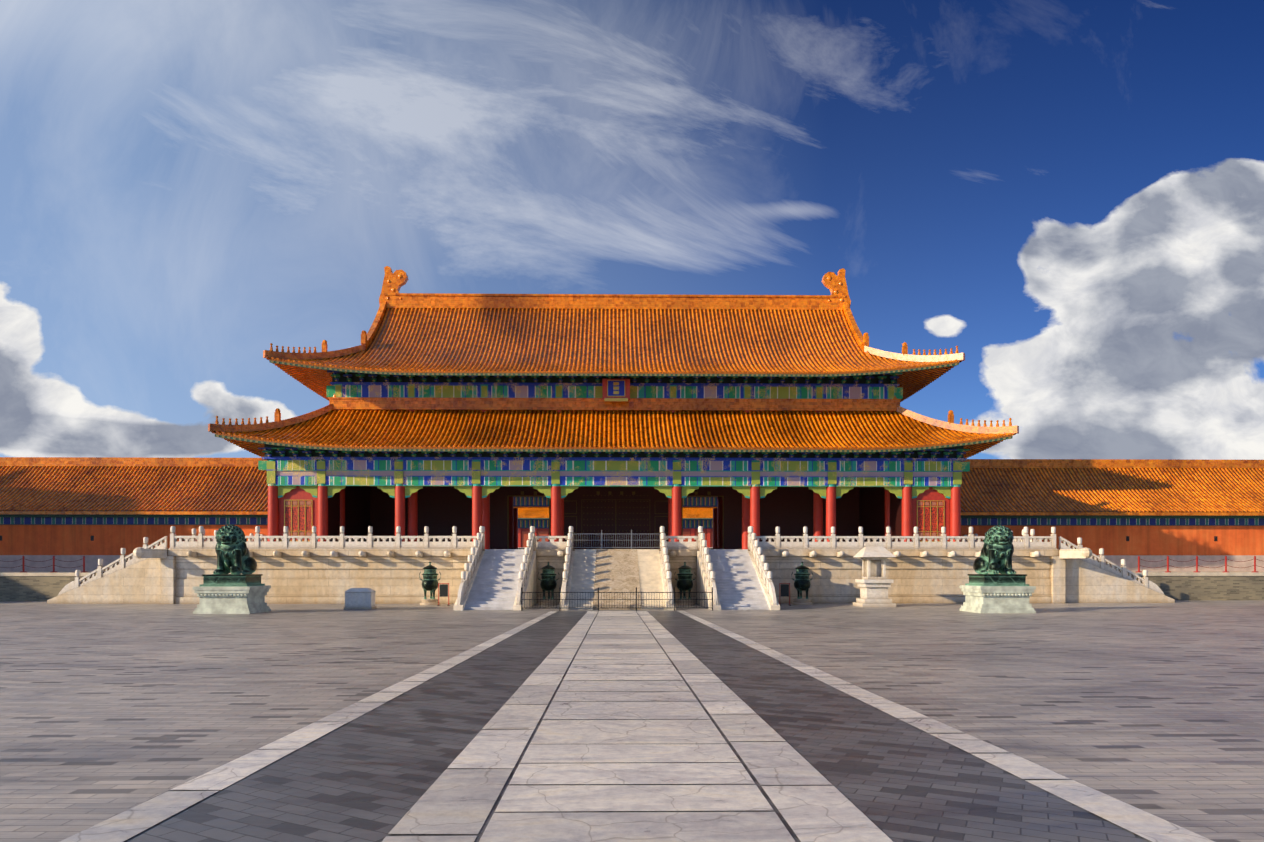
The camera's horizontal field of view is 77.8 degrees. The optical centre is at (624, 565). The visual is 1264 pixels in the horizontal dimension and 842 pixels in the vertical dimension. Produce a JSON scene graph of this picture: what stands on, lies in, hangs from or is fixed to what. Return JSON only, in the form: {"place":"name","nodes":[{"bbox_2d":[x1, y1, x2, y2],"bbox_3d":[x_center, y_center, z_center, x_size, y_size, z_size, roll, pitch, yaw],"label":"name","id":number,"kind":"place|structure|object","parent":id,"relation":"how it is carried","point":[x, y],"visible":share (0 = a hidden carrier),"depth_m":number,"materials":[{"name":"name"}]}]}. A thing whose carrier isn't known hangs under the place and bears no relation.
{"place":"outdoors","nodes":[
{"label":"outdoors","id":0,"kind":"place"},
{"bbox_2d":[513,497,717,547],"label":"hall","id":1,"kind":"structure","parent":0,"point":[697,512],"depth_m":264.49,"materials":[{"name":"paint"}]},
{"bbox_2d":[0,600,1263,841],"bbox_3d":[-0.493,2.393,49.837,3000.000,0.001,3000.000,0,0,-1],"label":"ground","id":2,"kind":"structure","parent":0,"point":[108,710],"depth_m":16.22,"materials":[{"name":"stone"}]},
{"bbox_2d":[47,558,1174,603],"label":"side ramps","id":3,"kind":"object","parent":2,"relation":"on","point":[140,582],"visible":0.62,"depth_m":49.63,"materials":[{"name":"stone"}]},
{"bbox_2d":[58,528,1163,594],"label":"side ramp balustrades","id":4,"kind":"object","parent":3,"relation":"on","point":[124,563],"visible":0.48,"depth_m":50.53,"materials":[{"name":"stone"}]},
{"bbox_2d":[133,547,1091,603],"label":"terrace","id":5,"kind":"structure","parent":2,"relation":"on","point":[317,576],"depth_m":49.63,"materials":[{"name":"stone"}]},
{"bbox_2d":[170,526,1055,548],"bbox_3d":[-0.724,-1.787,66.325,56.580,1.480,32.686,0,0,-1],"label":"terrace balustrade","id":6,"kind":"object","parent":5,"relation":"on","point":[969,541],"visible":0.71,"depth_m":49.99,"materials":[{"name":"stone"}]},
{"bbox_2d":[278,486,949,548],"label":"doors and red walls","id":7,"kind":"structure","parent":5,"relation":"on","point":[444,510],"depth_m":66.28,"materials":[{"name":"paint"}]},
{"bbox_2d":[285,500,943,535],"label":"lattice windows","id":8,"kind":"structure","parent":7,"relation":"attached to","point":[923,518],"depth_m":55.62,"materials":[{"name":"red wood"}]},
{"bbox_2d":[284,380,948,548],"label":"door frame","id":9,"kind":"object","parent":7,"relation":"attached to","point":[619,400],"depth_m":66.18,"materials":[{"name":"orange paint"}]},
{"bbox_2d":[268,409,960,548],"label":"columns","id":10,"kind":"structure","parent":5,"relation":"on","point":[481,511],"depth_m":55.83,"materials":[{"name":"red paint"}]},
{"bbox_2d":[258,382,969,486],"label":"painted beams","id":11,"kind":"structure","parent":10,"relation":"on","point":[606,471],"depth_m":55.67,"materials":[{"name":"paint"}]},
{"bbox_2d":[258,370,969,498],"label":"eave brackets","id":12,"kind":"object","parent":11,"relation":"on","point":[342,376],"visible":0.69,"depth_m":55.89,"materials":[{"name":"paint"}]},
{"bbox_2d":[208,266,1018,458],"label":"roofs","id":13,"kind":"structure","parent":12,"relation":"on","point":[604,335],"depth_m":58.85,"materials":[{"name":"tile"}]},
{"bbox_2d":[573,530,659,548],"bbox_3d":[-0.506,-1.694,50.736,5.890,1.295,0.400,0,0,-1],"label":"steel fence","id":14,"kind":"object","parent":5,"relation":"on","point":[601,547],"visible":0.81,"depth_m":50.72,"materials":[{"name":"grey metal"}]},
{"bbox_2d":[437,583,790,605],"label":"sign boards","id":15,"kind":"object","parent":2,"relation":"on","point":[444,589],"visible":0.96,"depth_m":47.08,"materials":[{"name":"paint"}]},
{"bbox_2d":[193,585,1035,613],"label":"lion pedestals","id":16,"kind":"object","parent":2,"relation":"on","point":[251,599],"visible":1,"depth_m":39.55,"materials":[{"name":"white stone"}]},
{"bbox_2d":[199,574,1028,586],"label":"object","id":17,"kind":"object","parent":16,"relation":"on","point":[228,580],"visible":0.96,"depth_m":39.77,"materials":[{"name":"grey stone"}]},
{"bbox_2d":[213,525,1015,573],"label":"bronze lions","id":18,"kind":"object","parent":16,"relation":"on","point":[234,557],"visible":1,"depth_m":39.98,"materials":[{"name":"green metal"}]},
{"bbox_2d":[420,598,811,604],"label":"burner bases","id":19,"kind":"object","parent":2,"relation":"on","point":[803,601],"visible":0.73,"depth_m":47.81,"materials":[{"name":"stone"}]},
{"bbox_2d":[419,562,812,598],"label":"bronze burners","id":20,"kind":"object","parent":19,"relation":"on","point":[548,583],"visible":1,"depth_m":47.93,"materials":[{"name":"green metal"}]},
{"bbox_2d":[453,549,779,609],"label":"stairs","id":21,"kind":"structure","parent":2,"relation":"on","point":[494,582],"depth_m":45.61,"materials":[{"name":"stone"}]},
{"bbox_2d":[457,526,776,604],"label":"stair balustrades","id":22,"kind":"object","parent":21,"relation":"on","point":[762,566],"visible":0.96,"depth_m":45.72,"materials":[{"name":"stone"}]},
{"bbox_2d":[521,587,712,610],"bbox_3d":[-0.383,1.771,41.937,10.290,1.245,0.400,0,0,-1],"label":"iron fence","id":23,"kind":"object","parent":2,"relation":"on","point":[560,599],"visible":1,"depth_m":41.92,"materials":[{"name":"black metal"}]},
{"bbox_2d":[593,551,640,609],"bbox_3d":[-0.444,0.663,46.287,2.600,3.460,7.100,0,0,-1],"label":"carved stone ramp","id":24,"kind":"object","parent":2,"relation":"on","point":[616,571],"visible":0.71,"depth_m":45.72,"materials":[{"name":"beige stone"}]},
{"bbox_2d":[343,543,895,608],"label":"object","id":25,"kind":"object","parent":2,"relation":"on","point":[873,585],"visible":1,"depth_m":45.72,"materials":[{"name":"stone"}]},
{"bbox_2d":[0,576,1263,600],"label":"brick gallery platform","id":26,"kind":"object","parent":2,"relation":"on","point":[29,588],"visible":0.08,"depth_m":54.28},
{"bbox_2d":[0,571,1263,575],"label":"gallery platform coping","id":27,"kind":"object","parent":26,"relation":"on","point":[1204,573],"depth_m":54.22,"materials":[{"name":"stone"}]},
{"bbox_2d":[0,555,1263,571],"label":"railing","id":28,"kind":"object","parent":27,"relation":"on","point":[91,563],"depth_m":63.37,"materials":[{"name":"white stone"}]},
{"bbox_2d":[21,556,1257,571],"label":"chain posts","id":29,"kind":"object","parent":27,"relation":"on","point":[23,564],"visible":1,"depth_m":54.72,"materials":[{"name":"red"}]},
{"bbox_2d":[0,558,1263,567],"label":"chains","id":30,"kind":"object","parent":29,"relation":"hanging from","point":[1140,565],"visible":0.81,"depth_m":54.75,"materials":[{"name":"paint"}]},
{"bbox_2d":[115,611,1151,841],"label":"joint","id":31,"kind":"object","parent":2,"relation":"on","point":[373,775],"visible":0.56,"depth_m":9.33,"materials":[{"name":"grey stone"}]},
{"bbox_2d":[60,611,1214,841],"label":"imperial way slabs","id":32,"kind":"structure","parent":31,"relation":"on","point":[640,765],"depth_m":9.25,"materials":[{"name":"grey stone"}]},
{"bbox_2d":[0,525,1263,554],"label":"red gallery wall","id":33,"kind":"structure","parent":0,"point":[115,539],"depth_m":63.32,"materials":[{"name":"red paint"}]},
{"bbox_2d":[0,514,1263,540],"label":"gallery painted band","id":34,"kind":"object","parent":33,"relation":"attached to","point":[976,520],"visible":0.83,"depth_m":62.81,"materials":[{"name":"red paint"}]},
{"bbox_2d":[0,457,1263,515],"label":"gallery roof tiles","id":35,"kind":"object","parent":34,"relation":"on","point":[130,486],"visible":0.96,"depth_m":64.92,"materials":[{"name":"orange tile"}]},
{"bbox_2d":[0,0,1263,459],"label":"sky","id":36,"kind":"structure","parent":0,"point":[1066,196],"materials":[{"name":"blue"}]}
]}

